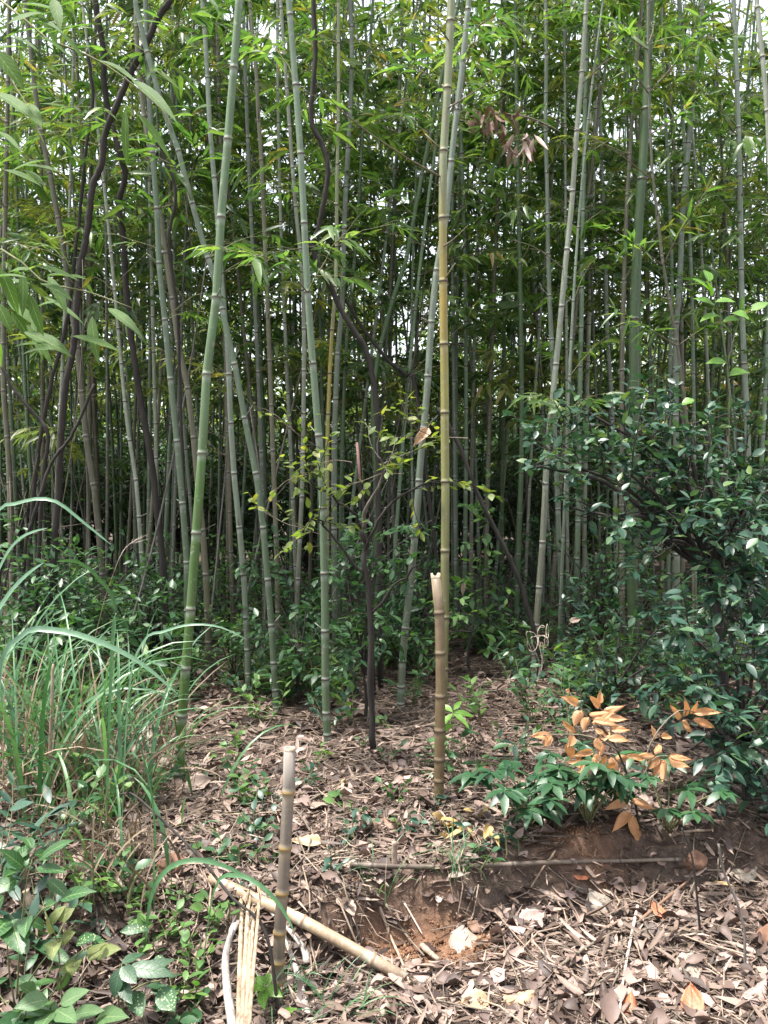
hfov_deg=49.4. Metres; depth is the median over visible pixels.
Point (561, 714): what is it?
seedling
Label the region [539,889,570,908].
dead leaf
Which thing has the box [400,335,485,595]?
dead pole
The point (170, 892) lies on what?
herb
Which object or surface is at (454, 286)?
bamboo
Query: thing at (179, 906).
herb
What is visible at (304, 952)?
split bamboo
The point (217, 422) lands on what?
tree
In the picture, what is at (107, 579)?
leafy sapling
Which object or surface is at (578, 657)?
leafy plant
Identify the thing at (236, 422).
bamboo
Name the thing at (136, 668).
leafy plant
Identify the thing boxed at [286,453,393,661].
dead pole
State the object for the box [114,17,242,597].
bamboo
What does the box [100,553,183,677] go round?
leafy sapling
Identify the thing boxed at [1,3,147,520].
bamboo
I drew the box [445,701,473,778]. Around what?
seedling
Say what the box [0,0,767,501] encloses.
sky
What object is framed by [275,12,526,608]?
bamboo
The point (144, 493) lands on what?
bamboo
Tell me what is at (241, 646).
leafy plant
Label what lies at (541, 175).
bamboo
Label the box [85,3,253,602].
bamboo
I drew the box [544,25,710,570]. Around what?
bamboo
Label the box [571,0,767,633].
bamboo
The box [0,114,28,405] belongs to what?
bamboo
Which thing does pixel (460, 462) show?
bamboo
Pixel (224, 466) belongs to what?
shrub
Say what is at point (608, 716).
autumn sapling
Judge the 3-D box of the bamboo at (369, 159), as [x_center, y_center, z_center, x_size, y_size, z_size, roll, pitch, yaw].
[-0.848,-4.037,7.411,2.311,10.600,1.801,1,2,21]
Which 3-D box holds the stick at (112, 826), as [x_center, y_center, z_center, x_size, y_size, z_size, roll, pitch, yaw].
[-1.148,1.323,3.485,0.663,0.046,0.052,2,2,44]
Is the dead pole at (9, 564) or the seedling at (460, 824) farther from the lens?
the dead pole at (9, 564)
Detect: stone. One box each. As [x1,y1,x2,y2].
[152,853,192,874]
[684,850,707,870]
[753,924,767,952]
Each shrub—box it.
[0,837,96,1006]
[1,374,193,575]
[1,396,143,593]
[1,414,74,570]
[1,434,177,582]
[2,366,83,550]
[2,394,126,541]
[2,437,49,551]
[2,439,81,560]
[3,455,70,562]
[4,409,171,559]
[13,981,128,1023]
[19,407,130,557]
[45,905,120,998]
[64,434,165,565]
[65,433,172,560]
[76,446,209,554]
[76,923,175,1016]
[83,441,246,564]
[104,424,254,574]
[109,953,175,1011]
[125,498,179,562]
[146,432,299,550]
[160,430,280,593]
[161,426,299,575]
[162,414,299,567]
[188,407,417,589]
[204,475,314,573]
[207,385,367,567]
[209,454,369,598]
[257,420,406,546]
[278,414,440,576]
[281,473,403,563]
[315,430,417,551]
[329,456,437,558]
[331,424,415,520]
[349,419,569,584]
[367,473,438,567]
[368,395,495,551]
[382,441,507,562]
[384,474,469,557]
[386,442,541,575]
[431,456,570,586]
[432,410,561,559]
[436,438,569,574]
[437,424,618,565]
[460,413,596,554]
[467,451,552,556]
[468,435,618,594]
[498,568,729,717]
[502,344,767,763]
[505,451,644,567]
[507,447,617,574]
[534,459,656,553]
[540,387,659,560]
[551,370,767,584]
[573,486,663,585]
[588,425,699,563]
[610,514,767,835]
[640,357,766,563]
[644,404,765,563]
[646,437,767,566]
[666,403,765,529]
[679,350,761,517]
[680,575,767,711]
[686,436,767,594]
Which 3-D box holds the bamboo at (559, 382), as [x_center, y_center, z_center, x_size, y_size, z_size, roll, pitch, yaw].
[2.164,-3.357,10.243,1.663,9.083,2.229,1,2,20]
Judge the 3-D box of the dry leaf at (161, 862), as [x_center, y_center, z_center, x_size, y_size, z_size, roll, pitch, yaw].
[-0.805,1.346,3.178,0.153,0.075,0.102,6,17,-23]
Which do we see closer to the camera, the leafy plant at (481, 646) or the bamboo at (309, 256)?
the leafy plant at (481, 646)
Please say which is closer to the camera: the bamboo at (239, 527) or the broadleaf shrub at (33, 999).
the broadleaf shrub at (33, 999)
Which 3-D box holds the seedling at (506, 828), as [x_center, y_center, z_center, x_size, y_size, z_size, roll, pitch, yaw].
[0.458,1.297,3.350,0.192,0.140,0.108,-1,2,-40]
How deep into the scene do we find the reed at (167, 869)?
2.79 m
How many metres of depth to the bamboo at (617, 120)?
8.18 m
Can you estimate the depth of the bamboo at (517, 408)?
11.36 m
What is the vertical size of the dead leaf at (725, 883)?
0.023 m
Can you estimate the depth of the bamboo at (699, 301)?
12.33 m
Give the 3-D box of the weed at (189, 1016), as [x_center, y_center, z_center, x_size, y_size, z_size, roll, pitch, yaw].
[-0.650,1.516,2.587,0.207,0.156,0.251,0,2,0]
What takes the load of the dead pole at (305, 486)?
on the ground
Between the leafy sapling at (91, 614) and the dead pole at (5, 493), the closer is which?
the leafy sapling at (91, 614)
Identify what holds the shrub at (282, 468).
on the ground
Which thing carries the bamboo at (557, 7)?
on the ground
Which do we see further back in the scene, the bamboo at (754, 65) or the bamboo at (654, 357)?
the bamboo at (654, 357)
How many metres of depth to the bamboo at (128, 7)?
7.37 m
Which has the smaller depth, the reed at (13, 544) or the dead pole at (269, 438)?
the reed at (13, 544)
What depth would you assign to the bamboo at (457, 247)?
8.00 m
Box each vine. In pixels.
[22,47,94,679]
[50,0,172,625]
[93,0,170,678]
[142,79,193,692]
[308,0,383,687]
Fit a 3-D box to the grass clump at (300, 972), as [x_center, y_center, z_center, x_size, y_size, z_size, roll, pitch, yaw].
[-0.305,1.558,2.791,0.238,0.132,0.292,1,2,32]
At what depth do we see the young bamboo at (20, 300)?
1.68 m
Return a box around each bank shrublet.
[448,749,609,829]
[531,738,647,822]
[609,750,739,832]
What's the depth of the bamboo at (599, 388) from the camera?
8.79 m
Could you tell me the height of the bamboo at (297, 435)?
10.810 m
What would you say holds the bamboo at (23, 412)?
on the ground
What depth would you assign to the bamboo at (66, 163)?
10.99 m
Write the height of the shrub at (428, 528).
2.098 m
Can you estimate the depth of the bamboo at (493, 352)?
8.13 m
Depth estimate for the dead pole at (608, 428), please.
8.19 m
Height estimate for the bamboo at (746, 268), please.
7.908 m
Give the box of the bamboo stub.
[431,573,445,801]
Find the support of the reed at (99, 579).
on the ground
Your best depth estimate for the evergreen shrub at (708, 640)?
5.46 m
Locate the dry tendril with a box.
[526,624,548,687]
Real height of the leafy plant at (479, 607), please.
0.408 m
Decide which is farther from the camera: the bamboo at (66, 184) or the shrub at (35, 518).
the shrub at (35, 518)
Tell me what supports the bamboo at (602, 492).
on the ground
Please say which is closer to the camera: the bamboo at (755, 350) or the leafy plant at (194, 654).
the leafy plant at (194, 654)
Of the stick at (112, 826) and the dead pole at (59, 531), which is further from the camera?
the dead pole at (59, 531)
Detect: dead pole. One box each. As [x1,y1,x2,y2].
[0,416,33,607]
[0,470,59,590]
[1,455,92,600]
[6,235,128,671]
[32,363,66,545]
[35,457,67,677]
[44,361,142,585]
[62,338,116,577]
[107,196,206,687]
[133,329,166,645]
[139,476,175,607]
[149,412,213,581]
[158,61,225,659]
[166,346,236,678]
[183,322,205,433]
[196,407,265,672]
[221,327,287,599]
[232,359,286,544]
[233,285,322,653]
[265,346,304,600]
[267,432,311,590]
[271,296,427,570]
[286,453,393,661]
[287,304,402,573]
[297,340,365,586]
[326,384,482,609]
[344,278,470,586]
[351,149,439,677]
[372,110,500,605]
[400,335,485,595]
[414,415,504,631]
[431,290,480,613]
[452,440,517,583]
[476,379,521,547]
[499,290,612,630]
[521,207,565,617]
[522,243,563,524]
[528,468,596,597]
[561,221,587,612]
[565,386,604,601]
[582,358,740,621]
[593,250,706,615]
[633,154,733,672]
[651,218,731,523]
[689,363,696,600]
[707,375,767,659]
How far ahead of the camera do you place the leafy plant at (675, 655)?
6.06 m
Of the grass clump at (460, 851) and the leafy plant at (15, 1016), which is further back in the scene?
the grass clump at (460, 851)
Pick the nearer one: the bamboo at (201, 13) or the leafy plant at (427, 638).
the bamboo at (201, 13)
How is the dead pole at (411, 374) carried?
on the ground
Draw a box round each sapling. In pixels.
[0,512,192,704]
[0,521,135,700]
[0,542,113,679]
[3,545,151,680]
[31,539,148,682]
[86,575,138,637]
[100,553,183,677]
[107,524,213,655]
[110,562,201,659]
[110,588,161,653]
[124,542,250,655]
[174,529,287,638]
[193,602,270,688]
[212,524,334,704]
[235,542,320,635]
[255,582,312,636]
[274,574,353,643]
[280,545,356,618]
[289,511,439,723]
[317,594,410,676]
[341,557,431,641]
[352,559,451,678]
[356,442,375,694]
[383,517,478,640]
[392,467,532,679]
[433,566,482,616]
[479,560,551,639]
[482,509,585,614]
[512,544,626,654]
[528,688,723,840]
[546,526,668,641]
[579,525,699,631]
[682,270,767,610]
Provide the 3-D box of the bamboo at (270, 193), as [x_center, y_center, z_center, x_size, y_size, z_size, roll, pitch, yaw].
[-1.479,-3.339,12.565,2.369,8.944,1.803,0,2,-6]
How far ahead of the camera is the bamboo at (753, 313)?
11.08 m
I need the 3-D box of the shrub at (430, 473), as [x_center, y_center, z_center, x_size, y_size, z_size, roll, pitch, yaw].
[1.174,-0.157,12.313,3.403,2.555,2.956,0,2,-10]
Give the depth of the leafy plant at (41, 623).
5.25 m
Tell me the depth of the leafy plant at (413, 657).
6.64 m
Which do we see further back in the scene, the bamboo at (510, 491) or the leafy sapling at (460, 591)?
the bamboo at (510, 491)
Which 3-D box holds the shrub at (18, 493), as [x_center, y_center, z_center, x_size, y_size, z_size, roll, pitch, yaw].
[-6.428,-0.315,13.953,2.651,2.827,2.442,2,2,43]
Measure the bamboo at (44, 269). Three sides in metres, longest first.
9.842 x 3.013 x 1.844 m
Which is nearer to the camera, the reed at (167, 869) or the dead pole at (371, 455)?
the reed at (167, 869)
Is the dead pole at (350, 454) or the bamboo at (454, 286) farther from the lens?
the bamboo at (454, 286)
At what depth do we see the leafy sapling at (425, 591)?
7.33 m
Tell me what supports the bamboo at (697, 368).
on the ground
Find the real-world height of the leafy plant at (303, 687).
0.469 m
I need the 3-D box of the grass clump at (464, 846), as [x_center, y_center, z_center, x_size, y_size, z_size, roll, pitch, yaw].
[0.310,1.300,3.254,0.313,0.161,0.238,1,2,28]
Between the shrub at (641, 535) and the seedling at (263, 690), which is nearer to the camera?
the seedling at (263, 690)
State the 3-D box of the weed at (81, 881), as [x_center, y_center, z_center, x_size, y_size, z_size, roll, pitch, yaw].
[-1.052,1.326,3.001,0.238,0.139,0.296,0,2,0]
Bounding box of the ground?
[0,504,767,1023]
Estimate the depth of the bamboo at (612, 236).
7.38 m
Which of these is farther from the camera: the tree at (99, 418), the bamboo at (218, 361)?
the tree at (99, 418)
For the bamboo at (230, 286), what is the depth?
9.01 m
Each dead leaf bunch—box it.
[458,93,559,144]
[487,114,560,183]
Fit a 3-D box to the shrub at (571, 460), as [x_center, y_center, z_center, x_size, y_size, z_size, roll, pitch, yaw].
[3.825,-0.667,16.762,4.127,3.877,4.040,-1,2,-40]
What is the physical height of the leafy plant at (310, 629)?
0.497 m
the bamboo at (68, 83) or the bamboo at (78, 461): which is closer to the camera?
the bamboo at (68, 83)
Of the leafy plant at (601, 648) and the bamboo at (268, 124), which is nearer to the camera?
the leafy plant at (601, 648)
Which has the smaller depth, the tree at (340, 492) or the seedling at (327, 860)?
the seedling at (327, 860)
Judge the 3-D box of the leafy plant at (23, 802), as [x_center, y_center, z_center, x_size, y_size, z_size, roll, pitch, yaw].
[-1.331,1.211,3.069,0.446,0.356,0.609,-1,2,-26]
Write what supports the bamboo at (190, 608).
on the ground
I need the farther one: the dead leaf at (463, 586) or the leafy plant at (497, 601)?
the leafy plant at (497, 601)
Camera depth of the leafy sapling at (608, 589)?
6.88 m
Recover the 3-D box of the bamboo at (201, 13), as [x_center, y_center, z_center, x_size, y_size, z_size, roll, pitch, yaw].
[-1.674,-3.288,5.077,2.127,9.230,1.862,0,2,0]
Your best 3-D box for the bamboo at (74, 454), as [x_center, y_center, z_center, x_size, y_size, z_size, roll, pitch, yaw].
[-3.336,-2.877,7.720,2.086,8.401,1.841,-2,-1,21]
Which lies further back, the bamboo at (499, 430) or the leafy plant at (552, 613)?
the bamboo at (499, 430)
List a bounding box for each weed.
[5,745,92,807]
[55,764,113,839]
[56,851,121,907]
[83,763,133,828]
[83,842,177,896]
[109,764,180,804]
[128,909,179,952]
[145,966,209,1023]
[172,948,210,1000]
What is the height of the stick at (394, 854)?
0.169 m
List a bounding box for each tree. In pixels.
[0,258,161,550]
[0,317,172,453]
[11,294,159,542]
[31,320,208,550]
[102,338,234,503]
[131,286,284,470]
[146,291,286,461]
[165,278,416,550]
[215,390,306,446]
[243,391,503,750]
[257,268,434,523]
[337,309,530,473]
[384,241,609,544]
[461,327,642,528]
[497,343,653,438]
[548,369,643,507]
[557,286,702,420]
[589,295,753,432]
[594,288,766,539]
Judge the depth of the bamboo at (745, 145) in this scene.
6.91 m
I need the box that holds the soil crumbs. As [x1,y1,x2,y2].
[312,821,673,970]
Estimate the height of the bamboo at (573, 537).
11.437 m
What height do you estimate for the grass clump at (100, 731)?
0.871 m
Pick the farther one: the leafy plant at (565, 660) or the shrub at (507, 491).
the shrub at (507, 491)
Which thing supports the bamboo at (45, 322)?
on the ground
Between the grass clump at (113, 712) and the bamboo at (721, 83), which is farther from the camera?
the bamboo at (721, 83)
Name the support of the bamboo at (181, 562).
on the ground
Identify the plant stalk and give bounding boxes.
[126,867,144,916]
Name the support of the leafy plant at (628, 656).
on the ground
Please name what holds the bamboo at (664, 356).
on the ground
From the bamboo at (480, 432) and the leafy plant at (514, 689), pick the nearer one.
the leafy plant at (514, 689)
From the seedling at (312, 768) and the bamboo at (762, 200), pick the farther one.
the bamboo at (762, 200)
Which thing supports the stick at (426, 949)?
on the ground
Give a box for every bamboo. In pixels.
[0,0,76,675]
[0,0,97,669]
[0,0,110,620]
[0,0,134,342]
[0,0,146,601]
[0,0,153,658]
[0,0,165,606]
[0,0,177,368]
[0,0,193,496]
[0,0,201,599]
[0,0,202,677]
[0,0,207,619]
[0,0,286,653]
[0,1,89,572]
[0,1,143,601]
[0,1,164,587]
[0,7,125,519]
[0,8,135,543]
[0,15,101,588]
[0,17,50,398]
[0,21,63,400]
[0,30,99,533]
[0,39,68,601]
[0,47,89,181]
[0,48,53,302]
[0,67,144,588]
[0,71,102,610]
[0,79,56,450]
[0,100,105,568]
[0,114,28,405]
[0,158,56,441]
[0,183,57,424]
[0,184,82,571]
[0,202,29,494]
[0,202,102,625]
[0,232,61,391]
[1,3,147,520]
[1,24,108,536]
[2,4,64,566]
[3,0,166,585]
[3,0,218,595]
[7,4,79,582]
[7,26,140,469]
[8,2,189,599]
[8,11,219,612]
[9,0,273,651]
[10,0,189,589]
[11,59,117,565]
[17,78,145,576]
[23,0,336,616]
[26,67,258,599]
[29,9,228,686]
[31,0,195,655]
[33,0,203,554]
[33,56,245,571]
[34,0,287,715]
[44,13,157,570]
[53,6,228,594]
[58,16,195,592]
[61,0,232,615]
[75,19,240,575]
[80,7,233,642]
[82,0,294,588]
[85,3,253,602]
[86,164,252,548]
[90,0,182,570]
[92,0,391,652]
[95,1,246,492]
[95,212,165,571]
[97,21,291,563]
[99,0,361,629]
[99,48,196,410]
[107,6,368,551]
[110,16,299,620]
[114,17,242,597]
[116,1,210,529]
[121,0,385,610]
[130,129,208,564]
[132,8,284,544]
[133,5,298,561]
[137,0,309,599]
[139,63,291,410]
[143,0,234,693]
[146,0,329,642]
[151,0,318,604]
[155,32,284,548]
[157,85,236,588]
[159,10,363,594]
[161,0,281,679]
[161,1,370,600]
[162,1,336,616]
[163,0,384,636]
[163,17,308,592]
[165,22,361,580]
[171,0,242,782]
[178,0,378,742]
[178,13,324,607]
[182,0,325,467]
[184,3,298,562]
[188,66,282,465]
[193,3,391,611]
[193,17,296,595]
[196,40,319,455]
[200,0,347,694]
[203,0,440,467]
[206,873,436,988]
[210,16,360,566]
[211,0,492,668]
[215,0,421,660]
[221,915,239,1023]
[222,29,370,577]
[229,13,372,601]
[234,10,348,604]
[235,1,419,602]
[235,16,368,587]
[236,0,358,418]
[236,880,261,1023]
[238,2,362,522]
[240,0,440,618]
[244,0,513,599]
[245,0,399,440]
[251,0,387,652]
[252,0,373,654]
[253,30,404,590]
[259,1,454,539]
[261,0,409,624]
[262,28,520,600]
[262,891,309,964]
[263,0,442,489]
[264,2,390,596]
[274,6,408,546]
[275,0,426,389]
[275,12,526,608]
[283,3,438,612]
[285,0,449,594]
[285,937,310,1015]
[294,7,450,572]
[295,0,494,599]
[299,0,440,580]
[305,0,497,587]
[305,75,394,424]
[306,0,483,583]
[306,0,529,630]
[307,0,536,638]
[307,208,403,528]
[311,0,537,658]
[316,0,491,768]
[317,0,518,596]
[322,0,494,592]
[330,20,571,627]
[337,30,506,583]
[345,2,484,567]
[347,1,452,566]
[350,857,680,869]
[352,0,486,496]
[368,0,529,625]
[368,1,532,457]
[369,13,558,561]
[374,0,524,712]
[374,0,630,616]
[375,17,506,539]
[379,9,517,616]
[380,0,540,457]
[381,0,541,621]
[381,0,544,630]
[381,8,505,594]
[389,14,508,565]
[393,7,557,607]
[394,7,494,568]
[403,0,611,625]
[404,0,606,624]
[408,50,599,581]
[419,51,536,578]
[420,0,606,613]
[420,23,634,591]
[430,0,625,650]
[433,33,556,575]
[437,90,523,570]
[439,42,533,589]
[441,38,575,579]
[449,2,612,599]
[450,0,598,544]
[461,205,563,586]
[466,0,734,626]
[469,39,596,603]
[470,53,556,582]
[472,0,723,643]
[472,1,613,573]
[473,2,719,648]
[474,0,629,656]
[474,0,684,647]
[475,0,634,633]
[477,45,647,599]
[479,1,616,560]
[482,0,649,606]
[487,220,571,442]
[489,0,741,658]
[491,0,686,621]
[492,2,654,580]
[492,9,655,615]
[495,0,625,600]
[497,32,626,581]
[502,0,657,595]
[507,0,696,661]
[512,0,638,679]
[514,0,724,649]
[516,107,624,477]
[521,1,669,589]
[525,2,723,572]
[526,29,651,599]
[527,5,627,600]
[528,3,652,581]
[533,0,762,487]
[540,0,716,638]
[540,15,696,590]
[542,43,706,505]
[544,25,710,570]
[554,10,707,474]
[558,0,680,603]
[561,190,671,439]
[569,18,767,636]
[570,42,711,595]
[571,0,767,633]
[572,0,767,704]
[576,2,677,576]
[577,0,749,608]
[582,18,742,623]
[589,0,765,604]
[596,0,766,608]
[600,0,767,621]
[601,0,731,612]
[602,6,730,575]
[604,0,765,379]
[608,0,766,425]
[609,0,767,641]
[613,7,728,537]
[613,90,738,426]
[614,82,719,573]
[614,122,702,465]
[615,0,736,592]
[622,0,766,663]
[623,0,767,440]
[626,0,653,673]
[632,11,767,613]
[640,242,735,491]
[641,6,767,617]
[643,122,767,564]
[644,2,767,618]
[650,0,762,544]
[653,13,766,457]
[654,92,767,614]
[655,0,765,594]
[655,0,765,657]
[656,0,767,586]
[667,228,767,575]
[671,0,704,654]
[673,0,767,592]
[673,205,767,335]
[675,148,767,484]
[680,1,767,444]
[683,97,767,597]
[686,79,767,437]
[686,193,766,461]
[687,52,767,406]
[688,61,767,486]
[697,210,767,394]
[702,93,757,460]
[703,188,767,404]
[711,125,767,587]
[714,152,765,587]
[720,162,767,462]
[721,2,767,241]
[735,113,767,396]
[737,205,767,357]
[754,0,767,319]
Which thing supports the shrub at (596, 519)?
on the ground
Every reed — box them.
[0,497,110,544]
[0,528,46,568]
[0,563,42,608]
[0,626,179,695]
[56,559,116,838]
[113,700,155,910]
[122,623,243,822]
[144,857,255,953]
[201,873,293,977]
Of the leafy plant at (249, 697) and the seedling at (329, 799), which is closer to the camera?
the seedling at (329, 799)
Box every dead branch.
[0,365,49,687]
[16,384,95,697]
[120,792,279,1019]
[345,299,449,661]
[437,407,545,677]
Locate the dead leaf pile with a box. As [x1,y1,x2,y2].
[432,806,499,846]
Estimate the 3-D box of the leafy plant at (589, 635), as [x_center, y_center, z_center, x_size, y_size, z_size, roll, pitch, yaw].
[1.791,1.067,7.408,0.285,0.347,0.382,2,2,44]
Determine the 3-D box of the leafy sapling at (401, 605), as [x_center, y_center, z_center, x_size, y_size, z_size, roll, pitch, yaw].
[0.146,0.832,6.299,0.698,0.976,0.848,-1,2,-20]
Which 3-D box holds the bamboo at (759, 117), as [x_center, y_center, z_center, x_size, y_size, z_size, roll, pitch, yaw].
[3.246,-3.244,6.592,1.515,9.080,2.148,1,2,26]
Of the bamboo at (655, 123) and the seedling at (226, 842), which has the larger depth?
the bamboo at (655, 123)
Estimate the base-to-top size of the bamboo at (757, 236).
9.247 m
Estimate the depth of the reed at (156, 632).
3.32 m
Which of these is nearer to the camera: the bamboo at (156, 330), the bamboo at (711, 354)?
the bamboo at (711, 354)
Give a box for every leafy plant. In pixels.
[0,619,43,683]
[0,639,96,732]
[0,771,82,894]
[0,873,110,942]
[0,938,87,1023]
[2,680,56,733]
[5,685,108,730]
[8,691,36,719]
[12,646,87,698]
[21,653,116,696]
[26,642,77,685]
[34,619,100,711]
[59,644,116,709]
[77,638,147,696]
[78,689,108,718]
[91,641,154,685]
[109,623,176,669]
[114,642,154,687]
[135,650,192,689]
[143,645,198,694]
[150,617,183,668]
[160,627,220,698]
[175,619,204,641]
[192,625,230,669]
[201,616,288,687]
[214,586,261,637]
[218,621,267,676]
[219,662,260,704]
[233,673,291,722]
[235,627,290,671]
[239,601,293,660]
[242,666,268,694]
[251,653,296,697]
[256,635,334,701]
[259,622,291,661]
[259,634,320,703]
[278,616,345,698]
[278,653,314,674]
[281,616,320,647]
[281,618,333,667]
[285,645,359,688]
[290,597,331,633]
[290,627,355,684]
[303,655,353,693]
[305,668,340,709]
[305,686,353,730]
[316,651,361,693]
[321,676,358,723]
[329,653,360,683]
[330,620,356,665]
[331,601,365,639]
[361,606,426,668]
[362,637,400,669]
[374,598,430,666]
[382,660,435,703]
[391,619,424,661]
[391,629,434,667]
[406,637,434,677]
[421,623,450,653]
[448,675,489,718]
[449,604,502,654]
[453,591,509,643]
[459,590,512,648]
[460,615,479,648]
[462,589,525,647]
[462,594,491,626]
[467,606,513,659]
[475,597,522,652]
[480,589,511,625]
[486,630,587,724]
[491,715,555,760]
[493,621,532,671]
[497,609,540,639]
[504,607,554,646]
[504,630,528,660]
[511,654,594,746]
[528,609,582,663]
[540,635,595,680]
[548,648,596,687]
[554,629,606,679]
[555,623,614,662]
[555,650,580,678]
[568,654,625,705]
[571,673,616,709]
[572,614,648,668]
[572,623,597,646]
[572,655,617,710]
[574,635,624,664]
[589,621,611,644]
[589,623,638,691]
[597,609,679,687]
[607,597,670,666]
[620,633,658,666]
[624,623,715,698]
[625,622,656,665]
[642,635,687,684]
[652,600,688,635]
[653,642,684,675]
[662,678,713,709]
[672,651,738,685]
[676,652,741,697]
[690,633,742,671]
[704,620,739,678]
[727,638,767,684]
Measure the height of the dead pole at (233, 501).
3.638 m
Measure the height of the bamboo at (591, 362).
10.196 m
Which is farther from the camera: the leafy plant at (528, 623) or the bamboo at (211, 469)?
the bamboo at (211, 469)
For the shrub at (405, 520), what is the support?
on the ground
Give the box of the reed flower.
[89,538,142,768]
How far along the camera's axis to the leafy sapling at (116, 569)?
6.89 m
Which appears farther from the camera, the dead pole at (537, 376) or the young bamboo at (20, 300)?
the dead pole at (537, 376)
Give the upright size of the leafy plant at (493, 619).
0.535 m
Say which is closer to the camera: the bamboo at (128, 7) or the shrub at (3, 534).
the bamboo at (128, 7)
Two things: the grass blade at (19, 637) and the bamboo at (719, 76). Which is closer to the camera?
the grass blade at (19, 637)
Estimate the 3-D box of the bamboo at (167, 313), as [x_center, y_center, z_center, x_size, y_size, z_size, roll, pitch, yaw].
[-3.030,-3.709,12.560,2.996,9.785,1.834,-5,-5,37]
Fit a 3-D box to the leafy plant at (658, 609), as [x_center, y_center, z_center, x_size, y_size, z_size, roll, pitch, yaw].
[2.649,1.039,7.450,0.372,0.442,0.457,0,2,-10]
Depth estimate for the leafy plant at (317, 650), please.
5.83 m
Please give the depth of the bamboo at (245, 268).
7.82 m
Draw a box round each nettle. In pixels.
[210,738,240,760]
[221,757,260,779]
[227,768,254,805]
[228,771,269,804]
[229,722,246,747]
[236,816,278,832]
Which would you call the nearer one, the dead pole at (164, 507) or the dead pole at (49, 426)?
the dead pole at (49, 426)
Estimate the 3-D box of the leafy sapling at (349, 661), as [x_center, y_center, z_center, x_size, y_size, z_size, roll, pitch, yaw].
[-0.048,0.658,5.244,1.071,1.334,0.829,-1,2,-21]
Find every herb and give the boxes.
[125,883,156,913]
[149,898,194,940]
[162,878,196,901]
[175,929,214,970]
[179,928,224,955]
[204,900,228,931]
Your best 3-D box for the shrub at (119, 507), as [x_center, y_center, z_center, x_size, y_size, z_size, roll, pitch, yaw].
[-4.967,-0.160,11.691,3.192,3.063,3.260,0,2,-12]
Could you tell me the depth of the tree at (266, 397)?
24.28 m
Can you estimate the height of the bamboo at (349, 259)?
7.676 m
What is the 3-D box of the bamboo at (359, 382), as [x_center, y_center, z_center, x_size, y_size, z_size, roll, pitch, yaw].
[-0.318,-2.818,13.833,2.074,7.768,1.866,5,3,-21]
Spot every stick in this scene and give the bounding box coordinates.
[22,888,38,915]
[48,664,53,803]
[92,816,145,850]
[310,773,359,800]
[335,811,359,837]
[351,888,382,904]
[379,906,410,983]
[385,903,424,955]
[392,841,398,883]
[403,902,422,933]
[419,942,439,959]
[552,913,659,972]
[619,904,638,1009]
[638,880,687,921]
[663,829,710,838]
[681,828,700,932]
[717,843,746,962]
[724,955,747,970]
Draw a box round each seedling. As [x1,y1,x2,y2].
[189,888,239,922]
[190,840,216,857]
[194,764,220,779]
[202,827,251,866]
[217,671,228,684]
[230,833,272,864]
[235,798,261,836]
[239,825,258,849]
[246,790,276,824]
[252,779,271,795]
[253,685,267,700]
[254,972,296,1018]
[260,851,278,864]
[272,789,281,800]
[295,762,324,785]
[299,759,320,773]
[313,742,333,759]
[322,846,350,871]
[323,788,361,813]
[338,807,361,845]
[349,807,380,827]
[354,737,367,746]
[374,776,412,805]
[375,714,389,727]
[377,739,406,761]
[390,817,418,830]
[391,811,428,832]
[414,753,433,765]
[418,787,447,809]
[421,769,433,781]
[422,720,508,786]
[428,814,470,837]
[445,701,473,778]
[467,843,504,872]
[484,817,515,854]
[496,733,527,753]
[499,821,526,854]
[548,706,564,720]
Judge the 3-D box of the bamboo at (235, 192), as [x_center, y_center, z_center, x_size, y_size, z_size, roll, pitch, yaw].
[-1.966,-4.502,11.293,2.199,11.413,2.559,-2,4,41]
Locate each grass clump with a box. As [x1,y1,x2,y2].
[0,567,157,746]
[0,586,204,830]
[0,607,237,839]
[0,619,216,768]
[0,639,269,811]
[0,752,222,928]
[44,622,243,757]
[100,694,294,817]
[233,963,315,1023]
[272,953,334,998]
[282,950,380,1013]
[311,968,407,1023]
[344,829,421,895]
[416,826,485,883]
[417,819,501,870]
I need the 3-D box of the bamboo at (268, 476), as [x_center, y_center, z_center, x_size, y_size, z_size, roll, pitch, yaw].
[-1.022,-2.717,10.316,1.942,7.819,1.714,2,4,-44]
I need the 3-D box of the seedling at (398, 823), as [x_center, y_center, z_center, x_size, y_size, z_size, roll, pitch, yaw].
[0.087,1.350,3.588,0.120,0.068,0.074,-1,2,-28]
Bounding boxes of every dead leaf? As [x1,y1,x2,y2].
[67,852,85,872]
[185,773,215,793]
[292,834,328,849]
[306,802,332,808]
[336,894,355,924]
[371,818,408,830]
[413,424,430,446]
[414,975,435,982]
[448,922,476,952]
[456,988,491,1009]
[460,916,491,933]
[461,583,465,595]
[479,972,499,998]
[498,990,536,1009]
[503,924,531,934]
[519,908,545,927]
[519,960,562,971]
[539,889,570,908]
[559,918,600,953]
[568,617,579,624]
[573,875,589,879]
[582,888,615,915]
[622,990,637,1018]
[641,960,659,986]
[651,900,665,922]
[673,949,702,974]
[680,981,704,1016]
[683,970,711,989]
[714,881,737,888]
[720,866,757,884]
[739,977,767,1004]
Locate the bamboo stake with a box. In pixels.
[271,746,295,990]
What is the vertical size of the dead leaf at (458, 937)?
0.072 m

